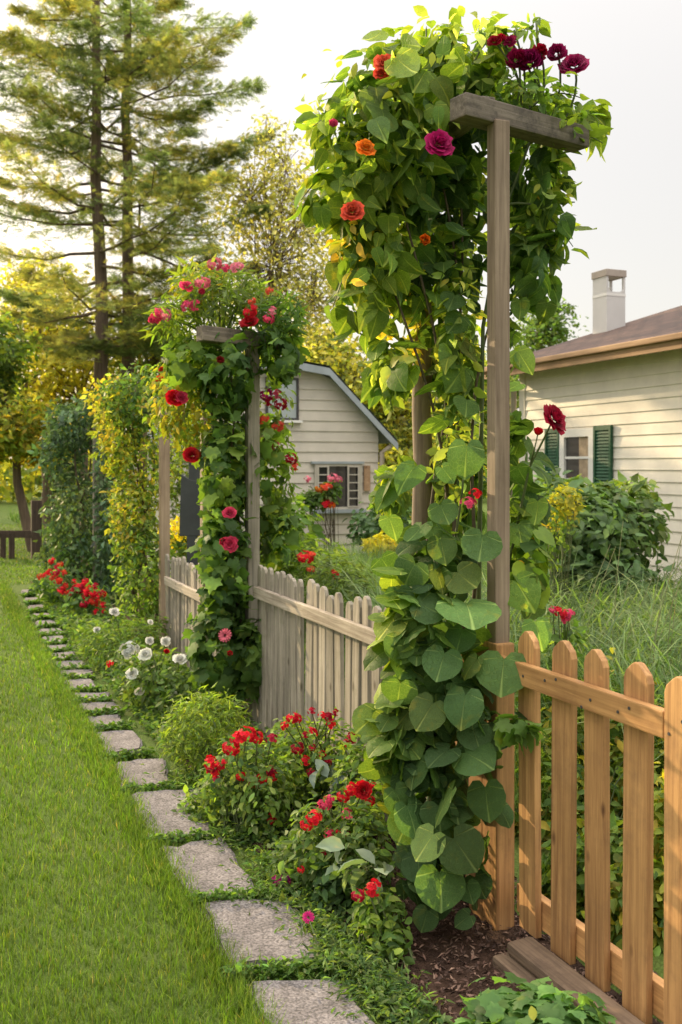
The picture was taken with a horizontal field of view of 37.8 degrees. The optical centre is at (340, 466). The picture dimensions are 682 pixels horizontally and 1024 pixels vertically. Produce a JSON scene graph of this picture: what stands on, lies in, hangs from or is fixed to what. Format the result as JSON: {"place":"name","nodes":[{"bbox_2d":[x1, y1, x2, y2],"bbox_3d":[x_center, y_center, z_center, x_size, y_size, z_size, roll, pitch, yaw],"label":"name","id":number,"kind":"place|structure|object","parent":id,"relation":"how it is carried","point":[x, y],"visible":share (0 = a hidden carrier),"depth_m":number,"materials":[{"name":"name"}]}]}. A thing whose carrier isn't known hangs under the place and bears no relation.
{"place":"outdoors","nodes":[
{"label":"outdoors","id":0,"kind":"place"},
{"bbox_2d":[0,474,663,1023],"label":"ground","id":1,"kind":"structure","parent":0,"point":[144,736],"depth_m":3.38,"materials":[{"name":"green plant"}]},
{"bbox_2d":[0,500,41,558],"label":"rail fence","id":2,"kind":"object","parent":1,"relation":"on","point":[36,522],"visible":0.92,"depth_m":16.18,"materials":[{"name":"brown wood"}]},
{"bbox_2d":[25,597,37,600],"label":"stepping stone","id":3,"kind":"object","parent":1,"relation":"on","point":[31,598],"visible":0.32,"depth_m":11.18,"materials":[{"name":"grey stone"}]},
{"bbox_2d":[28,605,44,608],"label":"stepping stone","id":4,"kind":"object","parent":1,"relation":"on","point":[32,606],"visible":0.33,"depth_m":10.53,"materials":[{"name":"grey stone"}]},
{"bbox_2d":[0,309,89,551],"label":"broadleaf tree","id":5,"kind":"object","parent":1,"relation":"on","point":[21,431],"visible":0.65,"depth_m":17.17,"materials":[{"name":"green plant"}]},
{"bbox_2d":[36,620,54,626],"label":"stepping stone","id":6,"kind":"object","parent":1,"relation":"on","point":[43,621],"visible":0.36,"depth_m":9.52,"materials":[{"name":"grey stone"}]},
{"bbox_2d":[39,628,64,635],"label":"stepping stone","id":7,"kind":"object","parent":1,"relation":"on","point":[47,630],"visible":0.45,"depth_m":9.05,"materials":[{"name":"grey stone"}]},
{"bbox_2d":[42,635,62,642],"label":"stepping stone","id":8,"kind":"object","parent":1,"relation":"on","point":[60,637],"visible":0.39,"depth_m":8.62,"materials":[{"name":"grey stone"}]},
{"bbox_2d":[47,644,69,649],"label":"stepping stone","id":9,"kind":"object","parent":1,"relation":"on","point":[55,646],"visible":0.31,"depth_m":8.20,"materials":[{"name":"grey stone"}]},
{"bbox_2d":[52,651,77,660],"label":"stepping stone","id":10,"kind":"object","parent":1,"relation":"on","point":[65,653],"visible":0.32,"depth_m":7.88,"materials":[{"name":"grey stone"}]},
{"bbox_2d":[0,246,139,528],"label":"golden tree","id":11,"kind":"object","parent":1,"relation":"on","point":[46,387],"visible":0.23,"depth_m":23.51,"materials":[{"name":"yellow plant"}]},
{"bbox_2d":[55,660,84,669],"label":"stepping stone","id":12,"kind":"object","parent":1,"relation":"on","point":[64,663],"visible":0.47,"depth_m":7.51,"materials":[{"name":"grey stone"}]},
{"bbox_2d":[60,669,94,676],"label":"stepping stone","id":13,"kind":"object","parent":1,"relation":"on","point":[80,671],"visible":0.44,"depth_m":7.19,"materials":[{"name":"grey stone"}]},
{"bbox_2d":[65,679,94,691],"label":"stepping stone","id":14,"kind":"object","parent":1,"relation":"on","point":[78,682],"visible":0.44,"depth_m":6.82,"materials":[{"name":"grey stone"}]},
{"bbox_2d":[73,692,113,701],"bbox_3d":[-1.607,1.505,6.438,0.264,0.050,0.301,1,-1,-22],"label":"stepping stone","id":15,"kind":"object","parent":1,"relation":"on","point":[96,694],"visible":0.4,"depth_m":6.47,"materials":[{"name":"grey stone"}]},
{"bbox_2d":[77,702,120,714],"bbox_3d":[-1.488,1.505,6.132,0.262,0.050,0.316,1,-1,-23],"label":"stepping stone","id":16,"kind":"object","parent":1,"relation":"on","point":[93,705],"visible":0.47,"depth_m":6.17,"materials":[{"name":"grey stone"}]},
{"bbox_2d":[88,714,121,729],"bbox_3d":[-1.378,1.505,5.812,0.230,0.050,0.278,1,0,-23],"label":"stepping stone","id":17,"kind":"object","parent":1,"relation":"on","point":[106,719],"visible":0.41,"depth_m":5.83,"materials":[{"name":"grey stone"}]},
{"bbox_2d":[97,730,142,754],"bbox_3d":[-1.199,1.505,5.389,0.239,0.050,0.481,0,-1,-22],"label":"stepping stone","id":18,"kind":"object","parent":1,"relation":"on","point":[128,740],"visible":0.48,"depth_m":5.38,"materials":[{"name":"grey stone"}]},
{"bbox_2d":[0,0,243,528],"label":"pine tree","id":19,"kind":"object","parent":1,"relation":"on","point":[104,307],"visible":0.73,"depth_m":19.25,"materials":[{"name":"green plant"}]},
{"bbox_2d":[0,0,277,490],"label":"pine tree","id":20,"kind":"object","parent":1,"relation":"on","point":[127,284],"visible":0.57,"depth_m":19.83,"materials":[{"name":"green plant"}]},
{"bbox_2d":[115,758,169,790],"bbox_3d":[-0.965,1.505,4.835,0.258,0.052,0.466,0,0,-15],"label":"stepping stone","id":21,"kind":"object","parent":1,"relation":"on","point":[150,766],"visible":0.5,"depth_m":4.85,"materials":[{"name":"grey stone"}]},
{"bbox_2d":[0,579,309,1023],"bbox_3d":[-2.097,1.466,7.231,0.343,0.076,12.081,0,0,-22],"label":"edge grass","id":22,"kind":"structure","parent":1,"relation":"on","point":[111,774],"depth_m":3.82,"materials":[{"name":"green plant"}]},
{"bbox_2d":[130,789,209,841],"bbox_3d":[-0.712,1.505,4.287,0.368,0.050,0.598,2,0,-22],"label":"stepping stone","id":23,"kind":"object","parent":1,"relation":"on","point":[163,802],"visible":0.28,"depth_m":4.26,"materials":[{"name":"grey stone"}]},
{"bbox_2d":[149,410,199,574],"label":"golden shrub","id":24,"kind":"object","parent":1,"relation":"on","point":[178,543],"visible":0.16,"depth_m":9.25,"materials":[{"name":"plant"}]},
{"bbox_2d":[107,295,244,434],"bbox_3d":[-3.840,-1.248,23.086,4.127,5.615,3.708,0,0,19],"label":"background tree","id":25,"kind":"object","parent":1,"relation":"on","point":[152,361],"visible":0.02,"depth_m":22.79,"materials":[{"name":"green plant"}]},
{"bbox_2d":[19,591,347,984],"bbox_3d":[-1.894,1.477,7.180,0.428,0.143,9.348,0,0,-22],"label":"gap moss","id":26,"kind":"object","parent":1,"relation":"on","point":[274,971],"visible":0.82,"depth_m":4.57,"materials":[{"name":"green plant"}]},
{"bbox_2d":[179,444,199,572],"bbox_3d":[-1.192,0.651,7.900,0.175,1.698,0.060,0,0,0],"label":"garden post","id":27,"kind":"object","parent":1,"relation":"on","point":[189,516],"visible":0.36,"depth_m":7.87,"materials":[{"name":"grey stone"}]},
{"bbox_2d":[162,837,253,900],"bbox_3d":[-0.493,1.505,3.678,0.284,0.050,0.585,0,0,-23],"label":"stepping stone","id":28,"kind":"object","parent":1,"relation":"on","point":[208,859],"visible":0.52,"depth_m":3.69,"materials":[{"name":"grey stone"}]},
{"bbox_2d":[0,387,518,504],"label":"woods","id":29,"kind":"object","parent":1,"relation":"on","point":[30,481],"visible":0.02,"depth_m":41.54,"materials":[{"name":"green plant"}]},
{"bbox_2d":[122,359,397,571],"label":"house","id":30,"kind":"structure","parent":1,"relation":"on","point":[338,428],"depth_m":13.70,"materials":[{"name":"beige wood"}]},
{"bbox_2d":[265,377,302,422],"bbox_3d":[-0.790,-0.898,13.402,0.556,0.609,0.080,0,0,-22],"label":"window","id":31,"kind":"structure","parent":30,"relation":"in","point":[294,414],"depth_m":13.46,"materials":[{"name":"grey glass"}]},
{"bbox_2d":[311,461,369,513],"bbox_3d":[0.006,0.283,13.724,0.876,0.709,0.090,0,0,-22],"label":"window","id":32,"kind":"structure","parent":30,"relation":"in","point":[351,471],"depth_m":13.76,"materials":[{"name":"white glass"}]},
{"bbox_2d":[161,106,360,360],"bbox_3d":[-1.469,-3.022,21.048,4.950,9.151,4.506,0,0,-10],"label":"slender tree","id":33,"kind":"object","parent":1,"relation":"on","point":[295,242],"visible":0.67,"depth_m":20.83,"materials":[{"name":"yellow plant"}]},
{"bbox_2d":[200,897,324,968],"bbox_3d":[-0.250,1.505,3.197,0.353,0.050,0.526,0,0,-23],"label":"stepping stone","id":34,"kind":"object","parent":1,"relation":"on","point":[258,926],"visible":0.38,"depth_m":3.18,"materials":[{"name":"grey stone"}]},
{"bbox_2d":[242,492,326,574],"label":"garden bush","id":35,"kind":"object","parent":1,"relation":"on","point":[308,520],"visible":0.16,"depth_m":8.49,"materials":[{"name":"green plant"}]},
{"bbox_2d":[246,979,374,1023],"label":"stepping stone","id":36,"kind":"object","parent":1,"relation":"on","point":[300,1001],"visible":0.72,"depth_m":2.75,"materials":[{"name":"grey stone"}]},
{"bbox_2d":[302,911,336,954],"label":"pink flower","id":37,"kind":"object","parent":1,"relation":"on","point":[308,919],"visible":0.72,"depth_m":3.09,"materials":[{"name":"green plant"}]},
{"bbox_2d":[298,473,342,561],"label":"flowering plant","id":38,"kind":"object","parent":1,"relation":"on","point":[324,496],"depth_m":12.53,"materials":[{"name":"green plant"}]},
{"bbox_2d":[280,533,377,632],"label":"garden shrub","id":39,"kind":"object","parent":1,"relation":"on","point":[310,567],"visible":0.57,"depth_m":7.27,"materials":[{"name":"green plant"}]},
{"bbox_2d":[30,581,663,1023],"bbox_3d":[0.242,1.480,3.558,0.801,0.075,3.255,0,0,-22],"label":"mulch","id":40,"kind":"object","parent":1,"relation":"on","point":[450,987],"visible":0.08,"depth_m":3.02,"materials":[{"name":"brown soil"}]},
{"bbox_2d":[27,557,110,614],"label":"red flower clump","id":41,"kind":"object","parent":40,"relation":"on","point":[62,590],"visible":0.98,"depth_m":9.94,"materials":[{"name":"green plant"}]},
{"bbox_2d":[26,387,133,604],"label":"climbing vine","id":42,"kind":"object","parent":40,"relation":"on","point":[69,443],"visible":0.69,"depth_m":11.19,"materials":[{"name":"green plant"}]},
{"bbox_2d":[80,423,102,586],"bbox_3d":[-2.923,0.502,11.606,0.100,1.995,1.280,0,0,-22],"label":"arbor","id":43,"kind":"object","parent":40,"relation":"on","point":[94,441],"visible":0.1,"depth_m":11.05,"materials":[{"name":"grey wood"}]},
{"bbox_2d":[69,608,170,671],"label":"leafy bush","id":44,"kind":"object","parent":40,"relation":"on","point":[107,640],"visible":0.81,"depth_m":7.31,"materials":[{"name":"green plant"}]},
{"bbox_2d":[79,360,179,636],"bbox_3d":[-1.720,0.315,8.213,0.796,2.377,1.216,0,0,-22],"label":"climbing vine","id":45,"kind":"object","parent":40,"relation":"on","point":[115,402],"visible":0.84,"depth_m":8.04,"materials":[{"name":"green plant"}]},
{"bbox_2d":[137,402,169,650],"bbox_3d":[-1.580,0.487,8.332,0.075,2.025,1.060,0,0,-22],"label":"arbor","id":46,"kind":"object","parent":40,"relation":"on","point":[164,499],"visible":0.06,"depth_m":7.86,"materials":[{"name":"brown wood"}]},
{"bbox_2d":[102,636,207,722],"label":"white flower plant","id":47,"kind":"object","parent":40,"relation":"on","point":[152,683],"visible":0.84,"depth_m":5.95,"materials":[{"name":"green plant"}]},
{"bbox_2d":[164,554,219,692],"bbox_3d":[-1.061,1.070,7.070,0.088,0.822,1.543,0,0,-22],"label":"grey picket fence","id":48,"kind":"object","parent":40,"relation":"on","point":[182,600],"visible":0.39,"depth_m":7.35,"materials":[{"name":"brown wood"}]},
{"bbox_2d":[152,683,261,774],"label":"round shrub","id":49,"kind":"object","parent":40,"relation":"on","point":[227,716],"visible":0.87,"depth_m":4.73,"materials":[{"name":"green plant"}]},
{"bbox_2d":[164,325,283,726],"bbox_3d":[-0.691,0.360,6.107,0.644,2.279,1.131,0,0,-22],"label":"arbor","id":50,"kind":"object","parent":40,"relation":"on","point":[206,334],"visible":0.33,"depth_m":5.69,"materials":[{"name":"grey wood"}]},
{"bbox_2d":[138,322,310,719],"bbox_3d":[-0.686,0.314,5.937,0.963,2.376,1.190,0,0,-22],"label":"climbing vine","id":51,"kind":"object","parent":40,"relation":"on","point":[198,373],"visible":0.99,"depth_m":5.61,"materials":[{"name":"green plant"}]},
{"bbox_2d":[137,253,310,435],"bbox_3d":[-0.678,0.130,5.757,0.992,2.740,0.771,0,0,-22],"label":"climbing rose","id":52,"kind":"object","parent":51,"relation":"on","point":[198,297],"visible":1,"depth_m":5.65,"materials":[{"name":"green plant"}]},
{"bbox_2d":[171,726,295,841],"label":"geranium","id":53,"kind":"object","parent":40,"relation":"on","point":[253,786],"visible":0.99,"depth_m":3.99,"materials":[{"name":"green plant"}]},
{"bbox_2d":[27,583,454,1023],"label":"ground cover","id":54,"kind":"object","parent":40,"relation":"on","point":[72,620],"visible":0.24,"depth_m":3.93,"materials":[{"name":"green plant"}]},
{"bbox_2d":[272,872,305,907],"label":"pink flower","id":55,"kind":"object","parent":40,"relation":"on","point":[282,897],"visible":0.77,"depth_m":3.45,"materials":[{"name":"green plant"}]},
{"bbox_2d":[140,757,455,1023],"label":"weeds","id":56,"kind":"object","parent":40,"relation":"on","point":[357,994],"visible":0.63,"depth_m":3.00,"materials":[{"name":"green plant"}]},
{"bbox_2d":[259,706,387,825],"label":"geranium","id":57,"kind":"object","parent":40,"relation":"on","point":[306,754],"visible":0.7,"depth_m":4.14,"materials":[{"name":"green plant"}]},
{"bbox_2d":[265,779,404,927],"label":"geranium","id":58,"kind":"object","parent":40,"relation":"on","point":[311,862],"visible":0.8,"depth_m":3.35,"materials":[{"name":"green plant"}]},
{"bbox_2d":[309,758,360,800],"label":"dusty plant","id":59,"kind":"object","parent":40,"relation":"on","point":[322,769],"visible":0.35,"depth_m":4.00,"materials":[{"name":"green plant"}]},
{"bbox_2d":[253,565,426,839],"bbox_3d":[-0.071,1.012,4.657,0.088,0.938,2.095,0,0,-22],"label":"grey picket fence","id":60,"kind":"object","parent":40,"relation":"on","point":[278,596],"visible":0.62,"depth_m":4.82,"materials":[{"name":"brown wood"}]},
{"bbox_2d":[316,836,393,895],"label":"sage plant","id":61,"kind":"object","parent":40,"relation":"on","point":[334,844],"visible":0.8,"depth_m":3.16,"materials":[{"name":"green plant"}]},
{"bbox_2d":[349,878,415,965],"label":"geranium","id":62,"kind":"object","parent":40,"relation":"on","point":[385,924],"visible":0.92,"depth_m":3.00,"materials":[{"name":"green plant"}]},
{"bbox_2d":[285,5,613,878],"bbox_3d":[0.371,-0.055,3.657,1.202,3.113,0.942,0,0,-22],"label":"climbing vine","id":63,"kind":"object","parent":40,"relation":"on","point":[399,175],"visible":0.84,"depth_m":3.47,"materials":[{"name":"green plant"}]},
{"bbox_2d":[352,361,551,932],"bbox_3d":[0.386,0.574,3.194,0.631,1.860,0.559,0,0,45],"label":"climbing vine","id":64,"kind":"object","parent":40,"relation":"on","point":[420,716],"visible":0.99,"depth_m":3.13,"materials":[{"name":"green plant"}]},
{"bbox_2d":[412,92,588,930],"bbox_3d":[0.564,0.138,3.687,0.764,2.727,0.887,0,0,-22],"label":"arbor","id":65,"kind":"object","parent":40,"relation":"on","point":[501,123],"visible":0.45,"depth_m":3.21,"materials":[{"name":"brown wood"}]},
{"bbox_2d":[454,971,616,1023],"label":"leafy plant","id":66,"kind":"object","parent":40,"relation":"on","point":[538,1001],"visible":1,"depth_m":2.46,"materials":[{"name":"green plant"}]},
{"bbox_2d":[510,404,566,616],"bbox_3d":[0.597,0.648,3.361,0.159,1.704,0.446,0,0,-22],"label":"dahlia","id":67,"kind":"object","parent":40,"relation":"on","point":[542,535],"visible":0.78,"depth_m":3.25,"materials":[{"name":"red plant"}]},
{"bbox_2d":[476,12,605,598],"bbox_3d":[0.670,-0.042,3.485,0.381,3.086,0.397,0,0,-22],"label":"climbing rose","id":68,"kind":"object","parent":40,"relation":"on","point":[534,54],"visible":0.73,"depth_m":3.42,"materials":[{"name":"green plant"}]},
{"bbox_2d":[455,623,681,1023],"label":"cedar fence","id":69,"kind":"object","parent":40,"relation":"on","point":[637,981],"visible":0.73,"depth_m":2.71,"materials":[{"name":"brown wood"}]},
{"bbox_2d":[291,321,445,517],"bbox_3d":[0.733,-1.156,24.773,4.744,5.836,5.962,0,0,-22],"label":"background tree","id":70,"kind":"object","parent":1,"relation":"on","point":[398,423],"visible":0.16,"depth_m":24.35,"materials":[{"name":"yellow plant"}]},
{"bbox_2d":[342,492,412,547],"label":"dark shrub","id":71,"kind":"object","parent":1,"relation":"on","point":[370,528],"visible":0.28,"depth_m":12.20,"materials":[{"name":"green plant"}]},
{"bbox_2d":[359,530,397,556],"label":"golden shrub","id":72,"kind":"object","parent":1,"relation":"on","point":[379,537],"visible":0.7,"depth_m":11.05,"materials":[{"name":"yellow plant"}]},
{"bbox_2d":[407,350,518,499],"bbox_3d":[2.906,-0.899,26.904,5.718,4.921,5.106,0,0,-22],"label":"background tree","id":73,"kind":"object","parent":1,"relation":"on","point":[485,412],"visible":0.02,"depth_m":26.14,"materials":[{"name":"green plant"}]},
{"bbox_2d":[296,534,658,638],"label":"feather grass","id":74,"kind":"structure","parent":1,"relation":"on","point":[366,559],"depth_m":9.84,"materials":[{"name":"green plant"}]},
{"bbox_2d":[510,294,588,406],"bbox_3d":[4.689,-1.313,23.939,2.370,5.761,2.361,0,0,-6],"label":"background tree","id":75,"kind":"object","parent":1,"relation":"on","point":[554,331],"visible":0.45,"depth_m":23.59,"materials":[{"name":"green plant"}]},
{"bbox_2d":[531,482,585,618],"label":"yellow flower bush","id":76,"kind":"object","parent":1,"relation":"on","point":[563,511],"visible":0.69,"depth_m":6.44,"materials":[{"name":"plant"}]},
{"bbox_2d":[541,605,588,670],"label":"red flower plant","id":77,"kind":"object","parent":1,"relation":"on","point":[566,618],"visible":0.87,"depth_m":4.55,"materials":[{"name":"green plant"}]},
{"bbox_2d":[484,269,681,596],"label":"cream house","id":78,"kind":"structure","parent":1,"relation":"on","point":[610,387],"depth_m":9.99,"materials":[{"name":"beige wood"}]},
{"bbox_2d":[559,428,592,484],"bbox_3d":[2.497,-0.095,10.524,0.037,0.610,0.600,0,0,-22],"label":"window","id":79,"kind":"structure","parent":78,"relation":"in","point":[576,445],"depth_m":10.54,"materials":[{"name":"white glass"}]},
{"bbox_2d":[514,647,664,956],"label":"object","id":80,"kind":"object","parent":1,"relation":"on","point":[616,872],"visible":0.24,"depth_m":3.42,"materials":[{"name":"green plant"}]},
{"bbox_2d":[510,466,675,609],"bbox_3d":[1.903,0.747,7.647,1.447,1.510,1.776,0,0,0],"label":"bush","id":81,"kind":"object","parent":1,"relation":"on","point":[611,507],"visible":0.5,"depth_m":7.29,"materials":[{"name":"green plant"}]},
{"bbox_2d":[577,524,681,686],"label":"seed grass","id":82,"kind":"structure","parent":1,"relation":"on","point":[641,604],"depth_m":4.80,"materials":[{"name":"green plant"}]},
{"bbox_2d":[7,507,660,834],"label":"meadow grass","id":83,"kind":"structure","parent":0,"point":[516,755],"depth_m":4.64,"materials":[{"name":"green plant"}]},
{"bbox_2d":[0,0,681,469],"label":"sky","id":84,"kind":"structure","parent":0,"point":[633,199],"materials":[{"name":"white"}]},
{"bbox_2d":[280,545,681,799],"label":"tall grass","id":85,"kind":"structure","parent":0,"point":[601,633],"depth_m":5.50,"materials":[{"name":"green plant"}]}
]}

